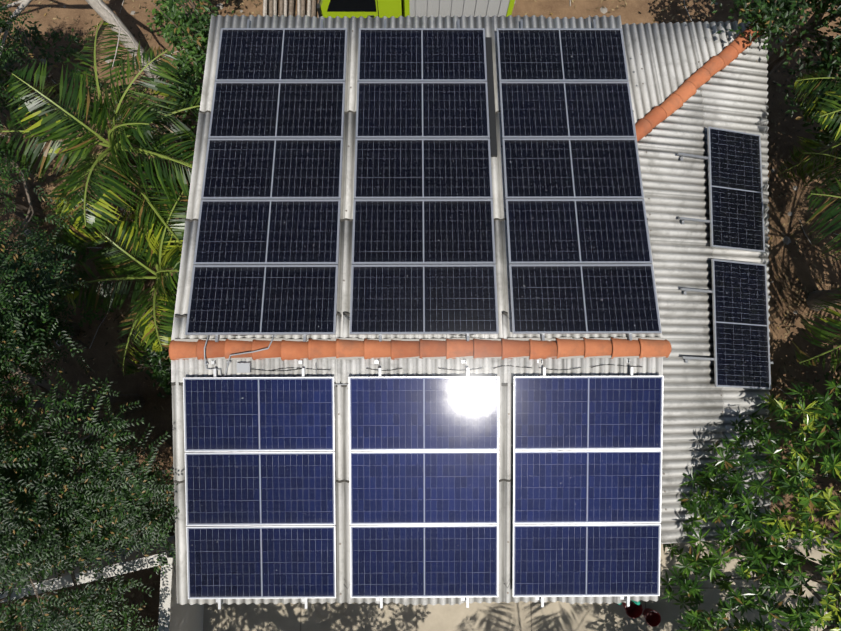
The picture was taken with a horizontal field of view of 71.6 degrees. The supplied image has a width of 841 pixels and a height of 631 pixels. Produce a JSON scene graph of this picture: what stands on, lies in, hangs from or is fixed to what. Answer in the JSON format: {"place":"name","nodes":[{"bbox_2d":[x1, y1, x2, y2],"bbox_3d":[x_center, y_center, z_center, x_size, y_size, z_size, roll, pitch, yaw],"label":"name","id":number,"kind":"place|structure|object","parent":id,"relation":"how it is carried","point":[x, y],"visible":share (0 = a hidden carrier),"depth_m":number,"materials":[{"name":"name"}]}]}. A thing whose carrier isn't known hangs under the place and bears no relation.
{"place":"outdoors","nodes":[
{"label":"outdoors","id":0,"kind":"place"},
{"bbox_2d":[0,536,203,630],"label":"boundary wall","id":1,"kind":"structure","parent":0,"point":[174,615],"depth_m":10.53,"materials":[{"name":"paint"}]},
{"bbox_2d":[0,0,840,630],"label":"ground","id":2,"kind":"structure","parent":0,"point":[158,420],"depth_m":13.22,"materials":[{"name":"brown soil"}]},
{"bbox_2d":[0,0,36,182],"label":"tree","id":3,"kind":"object","parent":2,"relation":"on","point":[3,22],"visible":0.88,"depth_m":10.42,"materials":[{"name":"green plant"}]},
{"bbox_2d":[0,90,70,281],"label":"tree","id":4,"kind":"object","parent":2,"relation":"on","point":[29,212],"visible":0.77,"depth_m":9.67,"materials":[{"name":"green plant"}]},
{"bbox_2d":[0,210,91,455],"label":"tree","id":5,"kind":"object","parent":2,"relation":"on","point":[72,329],"visible":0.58,"depth_m":9.54,"materials":[{"name":"green plant"}]},
{"bbox_2d":[0,17,102,137],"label":"shrub","id":6,"kind":"object","parent":2,"relation":"on","point":[22,37],"visible":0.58,"depth_m":12.75,"materials":[{"name":"green plant"}]},
{"bbox_2d":[0,376,109,630],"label":"tree","id":7,"kind":"object","parent":2,"relation":"on","point":[34,619],"visible":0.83,"depth_m":7.78,"materials":[{"name":"green plant"}]},
{"bbox_2d":[1,230,120,326],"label":"shrub","id":8,"kind":"object","parent":2,"relation":"on","point":[83,253],"visible":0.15,"depth_m":12.27,"materials":[{"name":"green plant"}]},
{"bbox_2d":[0,0,163,80],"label":"dead tree","id":9,"kind":"object","parent":2,"relation":"on","point":[104,11],"visible":0.81,"depth_m":12.05,"materials":[{"name":"grey wood"}]},
{"bbox_2d":[0,229,177,628],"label":"tree","id":10,"kind":"object","parent":2,"relation":"on","point":[79,408],"visible":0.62,"depth_m":8.39,"materials":[{"name":"green plant"}]},
{"bbox_2d":[0,359,178,630],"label":"tree","id":11,"kind":"object","parent":2,"relation":"on","point":[90,514],"visible":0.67,"depth_m":8.66,"materials":[{"name":"green plant"}]},
{"bbox_2d":[0,20,200,256],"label":"palm","id":12,"kind":"object","parent":2,"relation":"on","point":[150,175],"visible":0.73,"depth_m":10.13,"materials":[{"name":"green plant"}]},
{"bbox_2d":[54,598,158,630],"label":"tree","id":13,"kind":"object","parent":2,"relation":"on","point":[135,617],"visible":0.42,"depth_m":9.70,"materials":[{"name":"green plant"}]},
{"bbox_2d":[53,184,189,375],"bbox_3d":[-5.198,-0.736,11.818,3.563,2.446,3.891,0,83,0],"label":"palm","id":14,"kind":"object","parent":2,"relation":"on","point":[167,282],"visible":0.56,"depth_m":11.08,"materials":[{"name":"green plant"}]},
{"bbox_2d":[138,319,172,397],"bbox_3d":[-4.840,0.886,11.832,1.959,2.009,1.732,33,84,4],"label":"shrub","id":15,"kind":"object","parent":2,"relation":"on","point":[159,364],"visible":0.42,"depth_m":11.29,"materials":[{"name":"green plant"}]},
{"bbox_2d":[152,68,202,162],"bbox_3d":[-4.536,-4.049,12.017,1.688,2.864,1.803,0,83,0],"label":"shrub","id":16,"kind":"object","parent":2,"relation":"on","point":[189,87],"visible":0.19,"depth_m":11.36,"materials":[{"name":"green plant"}]},
{"bbox_2d":[153,0,219,88],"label":"shrub","id":17,"kind":"object","parent":2,"relation":"on","point":[199,22],"visible":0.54,"depth_m":11.54,"materials":[{"name":"green plant"}]},
{"bbox_2d":[146,0,233,43],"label":"shrub","id":18,"kind":"object","parent":2,"relation":"on","point":[161,18],"visible":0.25,"depth_m":12.77,"materials":[{"name":"green plant"}]},
{"bbox_2d":[263,0,318,17],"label":"timber poles","id":19,"kind":"object","parent":2,"relation":"on","point":[311,6],"depth_m":13.41,"materials":[{"name":"brown wood"}]},
{"bbox_2d":[317,0,514,17],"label":"truck","id":20,"kind":"object","parent":2,"relation":"on","point":[391,8],"visible":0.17,"depth_m":12.16,"materials":[{"name":"green painted metal"},{"name":"glass"},{"name":"grey metal"}]},
{"bbox_2d":[203,532,840,630],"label":"paved yard","id":21,"kind":"structure","parent":2,"relation":"on","point":[486,616],"depth_m":12.16,"materials":[{"name":"concrete"}]},
{"bbox_2d":[619,600,660,626],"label":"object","id":22,"kind":"object","parent":21,"relation":"on","point":[651,616],"visible":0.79,"depth_m":12.03,"materials":[{"name":"red plastic"}]},
{"bbox_2d":[660,377,840,630],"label":"mango","id":23,"kind":"object","parent":2,"relation":"on","point":[755,549],"visible":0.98,"depth_m":9.06,"materials":[{"name":"green plant"}]},
{"bbox_2d":[710,0,840,96],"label":"tree","id":24,"kind":"object","parent":2,"relation":"on","point":[786,48],"visible":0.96,"depth_m":10.95,"materials":[{"name":"green plant"}]},
{"bbox_2d":[777,39,840,164],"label":"tree","id":25,"kind":"object","parent":2,"relation":"on","point":[811,105],"visible":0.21,"depth_m":11.19,"materials":[{"name":"green plant"}]},
{"bbox_2d":[778,67,840,202],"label":"palm","id":26,"kind":"object","parent":2,"relation":"on","point":[826,121],"visible":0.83,"depth_m":10.93,"materials":[{"name":"green plant"}]},
{"bbox_2d":[792,152,840,371],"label":"palm","id":27,"kind":"object","parent":2,"relation":"on","point":[818,300],"visible":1,"depth_m":10.19,"materials":[{"name":"green plant"}]},
{"bbox_2d":[814,358,840,510],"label":"bush","id":28,"kind":"object","parent":2,"relation":"on","point":[832,425],"visible":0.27,"depth_m":11.26,"materials":[{"name":"green plant"}]},
{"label":"house walls","id":29,"kind":"object","parent":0,"visible":0},
{"bbox_2d":[186,112,210,219],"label":"roof","id":30,"kind":"structure","parent":29,"relation":"on","point":[197,174],"depth_m":9.88,"materials":[{"name":"grey metal"}]},
{"bbox_2d":[185,218,647,221],"bbox_3d":[-0.054,-1.578,9.612,7.602,0.057,0.043,0,83,0],"label":"roof lap grime","id":31,"kind":"object","parent":30,"relation":"on","point":[194,219],"visible":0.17,"depth_m":9.60,"materials":[{"name":"grey"}]},
{"bbox_2d":[171,221,226,339],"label":"roof","id":32,"kind":"structure","parent":29,"relation":"on","point":[185,270],"depth_m":9.34,"materials":[{"name":"grey metal"}]},
{"bbox_2d":[172,317,341,341],"bbox_3d":[-2.527,0.238,9.040,2.596,0.135,0.502,0,83,0],"label":"apron","id":33,"kind":"object","parent":32,"relation":"on","point":[179,327],"visible":0.12,"depth_m":9.02,"materials":[{"name":"grey metal"}]},
{"bbox_2d":[175,314,341,317],"bbox_3d":[-2.529,0.007,9.104,2.594,0.060,0.058,0,83,0],"label":"apron grime","id":34,"kind":"object","parent":32,"relation":"on","point":[180,316],"visible":0.06,"depth_m":9.09,"materials":[{"name":"grey"}]},
{"bbox_2d":[172,359,229,480],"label":"roof","id":35,"kind":"structure","parent":29,"relation":"on","point":[178,435],"depth_m":9.01,"materials":[{"name":"grey metal"}]},
{"bbox_2d":[174,483,232,604],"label":"roof","id":36,"kind":"structure","parent":29,"relation":"on","point":[181,546],"depth_m":9.12,"materials":[{"name":"grey metal"}]},
{"bbox_2d":[200,15,262,111],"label":"roof","id":37,"kind":"structure","parent":29,"relation":"on","point":[218,23],"depth_m":10.62,"materials":[{"name":"grey metal"}]},
{"bbox_2d":[199,110,633,113],"bbox_3d":[-0.064,-3.568,10.220,7.602,0.057,0.043,0,83,0],"label":"roof lap grime","id":38,"kind":"object","parent":37,"relation":"on","point":[344,111],"visible":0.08,"depth_m":10.20,"materials":[{"name":"grey"}]},
{"bbox_2d":[230,359,290,451],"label":"roof","id":39,"kind":"structure","parent":29,"relation":"on","point":[253,367],"depth_m":8.97,"materials":[{"name":"grey metal"}]},
{"bbox_2d":[171,359,340,381],"bbox_3d":[-2.525,0.807,8.969,2.596,0.135,0.502,0,83,0],"label":"sheet","id":40,"kind":"object","parent":39,"relation":"on","point":[181,362],"visible":0.25,"depth_m":8.95,"materials":[{"name":"grey metal"}]},
{"bbox_2d":[171,382,340,385],"bbox_3d":[-2.525,1.047,8.975,2.594,0.060,0.058,0,83,0],"label":"mounting rail","id":41,"kind":"object","parent":40,"relation":"on","point":[174,383],"visible":0.08,"depth_m":8.95,"materials":[{"name":"grey metal"}]},
{"bbox_2d":[233,525,292,603],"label":"roof","id":42,"kind":"structure","parent":29,"relation":"on","point":[268,601],"depth_m":9.16,"materials":[{"name":"grey metal"}]},
{"bbox_2d":[257,15,310,27],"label":"roof","id":43,"kind":"structure","parent":29,"relation":"on","point":[282,21],"depth_m":10.79,"materials":[{"name":"grey metal"}]},
{"bbox_2d":[290,359,342,480],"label":"roof","id":44,"kind":"structure","parent":29,"relation":"on","point":[338,436],"depth_m":9.02,"materials":[{"name":"grey metal"}]},
{"bbox_2d":[293,482,343,603],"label":"roof","id":45,"kind":"structure","parent":29,"relation":"on","point":[339,598],"depth_m":9.13,"materials":[{"name":"grey metal"}]},
{"bbox_2d":[293,220,345,338],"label":"roof","id":46,"kind":"structure","parent":29,"relation":"on","point":[340,284],"depth_m":9.35,"materials":[{"name":"grey metal"}]},
{"bbox_2d":[310,16,352,111],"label":"roof","id":47,"kind":"structure","parent":29,"relation":"on","point":[337,22],"depth_m":10.74,"materials":[{"name":"grey metal"}]},
{"bbox_2d":[340,112,349,218],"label":"roof","id":48,"kind":"structure","parent":29,"relation":"on","point":[344,169],"depth_m":9.91,"materials":[{"name":"grey metal"}]},
{"bbox_2d":[346,112,355,218],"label":"roof","id":49,"kind":"structure","parent":29,"relation":"on","point":[351,166],"depth_m":9.91,"materials":[{"name":"grey metal"}]},
{"bbox_2d":[342,358,397,480],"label":"roof","id":50,"kind":"structure","parent":29,"relation":"on","point":[345,430],"depth_m":9.02,"materials":[{"name":"grey metal"}]},
{"bbox_2d":[336,383,513,386],"bbox_3d":[0.108,1.070,8.997,2.823,0.060,0.058,0,83,0],"label":"mounting rail","id":51,"kind":"object","parent":50,"relation":"on","point":[505,384],"visible":0.06,"depth_m":8.99,"materials":[{"name":"grey metal"}]},
{"bbox_2d":[342,220,398,338],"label":"roof","id":52,"kind":"structure","parent":29,"relation":"on","point":[347,267],"depth_m":9.34,"materials":[{"name":"grey metal"}]},
{"bbox_2d":[337,311,507,315],"bbox_3d":[0.104,-0.029,9.134,2.823,0.060,0.058,0,83,0],"label":"apron grime","id":53,"kind":"object","parent":52,"relation":"on","point":[348,314],"visible":0.15,"depth_m":9.13,"materials":[{"name":"grey"}]},
{"bbox_2d":[336,315,516,338],"bbox_3d":[0.104,0.216,9.065,2.824,0.140,0.532,0,83,0],"label":"apron","id":54,"kind":"object","parent":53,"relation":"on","point":[345,333],"visible":0.08,"depth_m":9.04,"materials":[{"name":"grey metal"}]},
{"bbox_2d":[343,482,404,603],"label":"roof","id":55,"kind":"structure","parent":29,"relation":"on","point":[348,599],"depth_m":9.14,"materials":[{"name":"grey metal"}]},
{"bbox_2d":[350,16,404,111],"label":"roof","id":56,"kind":"structure","parent":29,"relation":"on","point":[375,22],"depth_m":10.75,"materials":[{"name":"grey metal"}]},
{"bbox_2d":[169,337,669,360],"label":"ridge tiles","id":57,"kind":"object","parent":29,"relation":"on","point":[310,348],"visible":0.94,"depth_m":8.91,"materials":[{"name":"ceramic"}]},
{"bbox_2d":[174,337,664,359],"bbox_3d":[-0.002,0.509,8.980,7.560,0.042,0.333,0,83,0],"label":"ridge mortar","id":58,"kind":"object","parent":57,"relation":"on","point":[390,339],"visible":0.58,"depth_m":8.97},
{"bbox_2d":[400,15,447,27],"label":"roof","id":59,"kind":"structure","parent":29,"relation":"on","point":[424,21],"depth_m":10.81,"materials":[{"name":"grey metal"}]},
{"bbox_2d":[404,358,454,450],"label":"roof","id":60,"kind":"structure","parent":29,"relation":"on","point":[424,367],"depth_m":8.99,"materials":[{"name":"grey metal"}]},
{"bbox_2d":[336,358,516,383],"bbox_3d":[0.107,0.815,8.990,2.824,0.140,0.532,0,83,0],"label":"apron","id":61,"kind":"object","parent":60,"relation":"on","point":[420,367],"visible":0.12,"depth_m":8.98,"materials":[{"name":"grey metal"}]},
{"bbox_2d":[400,524,460,605],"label":"roof","id":62,"kind":"structure","parent":29,"relation":"on","point":[434,600],"depth_m":9.18,"materials":[{"name":"grey metal"}]},
{"bbox_2d":[448,15,500,111],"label":"roof","id":63,"kind":"structure","parent":29,"relation":"on","point":[490,25],"depth_m":10.77,"materials":[{"name":"grey metal"}]},
{"bbox_2d":[453,220,511,338],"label":"roof","id":64,"kind":"structure","parent":29,"relation":"on","point":[502,269],"depth_m":9.34,"materials":[{"name":"grey metal"}]},
{"bbox_2d":[211,19,772,608],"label":"rails","id":65,"kind":"object","parent":64,"relation":"on","point":[465,599],"visible":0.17,"depth_m":9.15,"materials":[{"name":"silver metal"}]},
{"bbox_2d":[204,37,642,588],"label":"electrical cables","id":66,"kind":"object","parent":65,"relation":"attached to","point":[243,367],"visible":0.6,"depth_m":9.96,"materials":[{"name":"grey plastic"}]},
{"bbox_2d":[183,28,770,598],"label":"solar panels","id":67,"kind":"object","parent":65,"relation":"on","point":[259,476],"visible":1,"depth_m":9.11,"materials":[{"name":"blue"}]},
{"bbox_2d":[455,481,515,602],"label":"roof","id":68,"kind":"structure","parent":29,"relation":"on","point":[505,548],"depth_m":9.15,"materials":[{"name":"grey metal"}]},
{"bbox_2d":[455,358,517,479],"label":"roof","id":69,"kind":"structure","parent":29,"relation":"on","point":[506,399],"depth_m":9.05,"materials":[{"name":"grey metal"}]},
{"bbox_2d":[517,358,565,450],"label":"roof","id":70,"kind":"structure","parent":29,"relation":"on","point":[545,365],"depth_m":9.00,"materials":[{"name":"grey metal"}]},
{"bbox_2d":[519,357,662,375],"bbox_3d":[2.593,0.822,9.011,2.297,0.145,0.562,0,83,0],"label":"sheet","id":71,"kind":"object","parent":70,"relation":"on","point":[588,367],"visible":0.29,"depth_m":8.99,"materials":[{"name":"grey metal"}]},
{"bbox_2d":[338,30,772,594],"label":"roof screws","id":72,"kind":"object","parent":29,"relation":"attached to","point":[509,279],"visible":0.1,"depth_m":10.04,"materials":[{"name":"brown"}]},
{"bbox_2d":[174,479,512,483],"bbox_3d":[-0.038,2.573,9.075,7.602,0.057,0.043,0,83,0],"label":"roof lap grime","id":73,"kind":"object","parent":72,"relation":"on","point":[338,481],"visible":0.04,"depth_m":9.06,"materials":[{"name":"grey"}]},
{"bbox_2d":[405,264,454,338],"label":"roof","id":74,"kind":"structure","parent":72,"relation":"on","point":[425,336],"depth_m":9.04,"materials":[{"name":"grey metal"}]},
{"bbox_2d":[491,112,505,218],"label":"roof","id":75,"kind":"structure","parent":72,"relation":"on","point":[498,186],"depth_m":9.85,"materials":[{"name":"grey metal"}]},
{"bbox_2d":[499,15,545,27],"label":"roof","id":76,"kind":"structure","parent":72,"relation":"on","point":[511,21],"depth_m":10.82,"materials":[{"name":"grey metal"}]},
{"bbox_2d":[516,597,565,602],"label":"roof","id":77,"kind":"structure","parent":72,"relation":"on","point":[546,599],"depth_m":9.19,"materials":[{"name":"grey metal"}]},
{"bbox_2d":[572,358,630,375],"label":"roof","id":78,"kind":"structure","parent":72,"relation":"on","point":[593,368],"depth_m":9.01,"materials":[{"name":"grey metal"}]},
{"bbox_2d":[589,15,632,108],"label":"roof","id":79,"kind":"structure","parent":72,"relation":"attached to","point":[604,21],"depth_m":10.84,"materials":[{"name":"grey metal"}]},
{"bbox_2d":[633,112,646,215],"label":"roof","id":80,"kind":"structure","parent":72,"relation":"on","point":[639,159],"depth_m":9.97,"materials":[{"name":"grey metal"}]},
{"bbox_2d":[630,596,657,601],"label":"roof","id":81,"kind":"structure","parent":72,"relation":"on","point":[643,598],"depth_m":9.21,"materials":[{"name":"grey metal"}]},
{"bbox_2d":[631,358,660,449],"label":"roof","id":82,"kind":"structure","parent":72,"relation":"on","point":[648,366],"depth_m":9.02,"materials":[{"name":"grey metal"}]},
{"bbox_2d":[647,220,662,337],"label":"roof","id":83,"kind":"structure","parent":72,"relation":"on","point":[653,269],"depth_m":9.38,"materials":[{"name":"grey metal"}]},
{"bbox_2d":[701,32,770,538],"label":"roof","id":84,"kind":"structure","parent":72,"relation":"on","point":[734,93],"depth_m":11.09,"materials":[{"name":"grey metal"}]},
{"bbox_2d":[637,86,732,543],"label":"roof","id":85,"kind":"structure","parent":84,"relation":"on","point":[675,187],"depth_m":10.39,"materials":[{"name":"grey metal"}]},
{"bbox_2d":[542,17,592,27],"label":"roof","id":86,"kind":"structure","parent":29,"relation":"on","point":[566,22],"depth_m":10.82,"materials":[{"name":"grey metal"}]},
{"bbox_2d":[566,523,625,603],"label":"roof","id":87,"kind":"structure","parent":29,"relation":"on","point":[593,599],"depth_m":9.20,"materials":[{"name":"grey metal"}]},
{"bbox_2d":[622,20,756,123],"bbox_3d":[4.630,-5.253,11.179,4.300,0.737,2.048,-42,85,-5],"label":"roof","id":88,"kind":"object","parent":29,"relation":"on","point":[670,57],"visible":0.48,"depth_m":11.29,"materials":[{"name":"grey metal"}]},
{"bbox_2d":[635,15,772,141],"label":"hip tiles","id":89,"kind":"object","parent":88,"relation":"on","point":[672,103],"visible":0.85,"depth_m":10.93,"materials":[{"name":"ceramic"}]},
{"bbox_3d":[2.761,-0.592,9.342,0.958,0.399,2.065,0,83,0],"label":"roof","id":90,"kind":"object","parent":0,"visible":0},
{"bbox_3d":[2.590,-0.065,9.162,2.295,0.059,0.058,0,83,0],"label":"apron grime","id":91,"kind":"object","parent":90,"relation":"on","visible":0},
{"bbox_2d":[517,334,661,340],"bbox_3d":[2.591,0.195,9.089,2.297,0.145,0.562,0,83,0],"label":"sheet","id":92,"kind":"object","parent":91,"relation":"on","point":[580,335],"depth_m":9.05,"materials":[{"name":"grey metal"}]}
]}

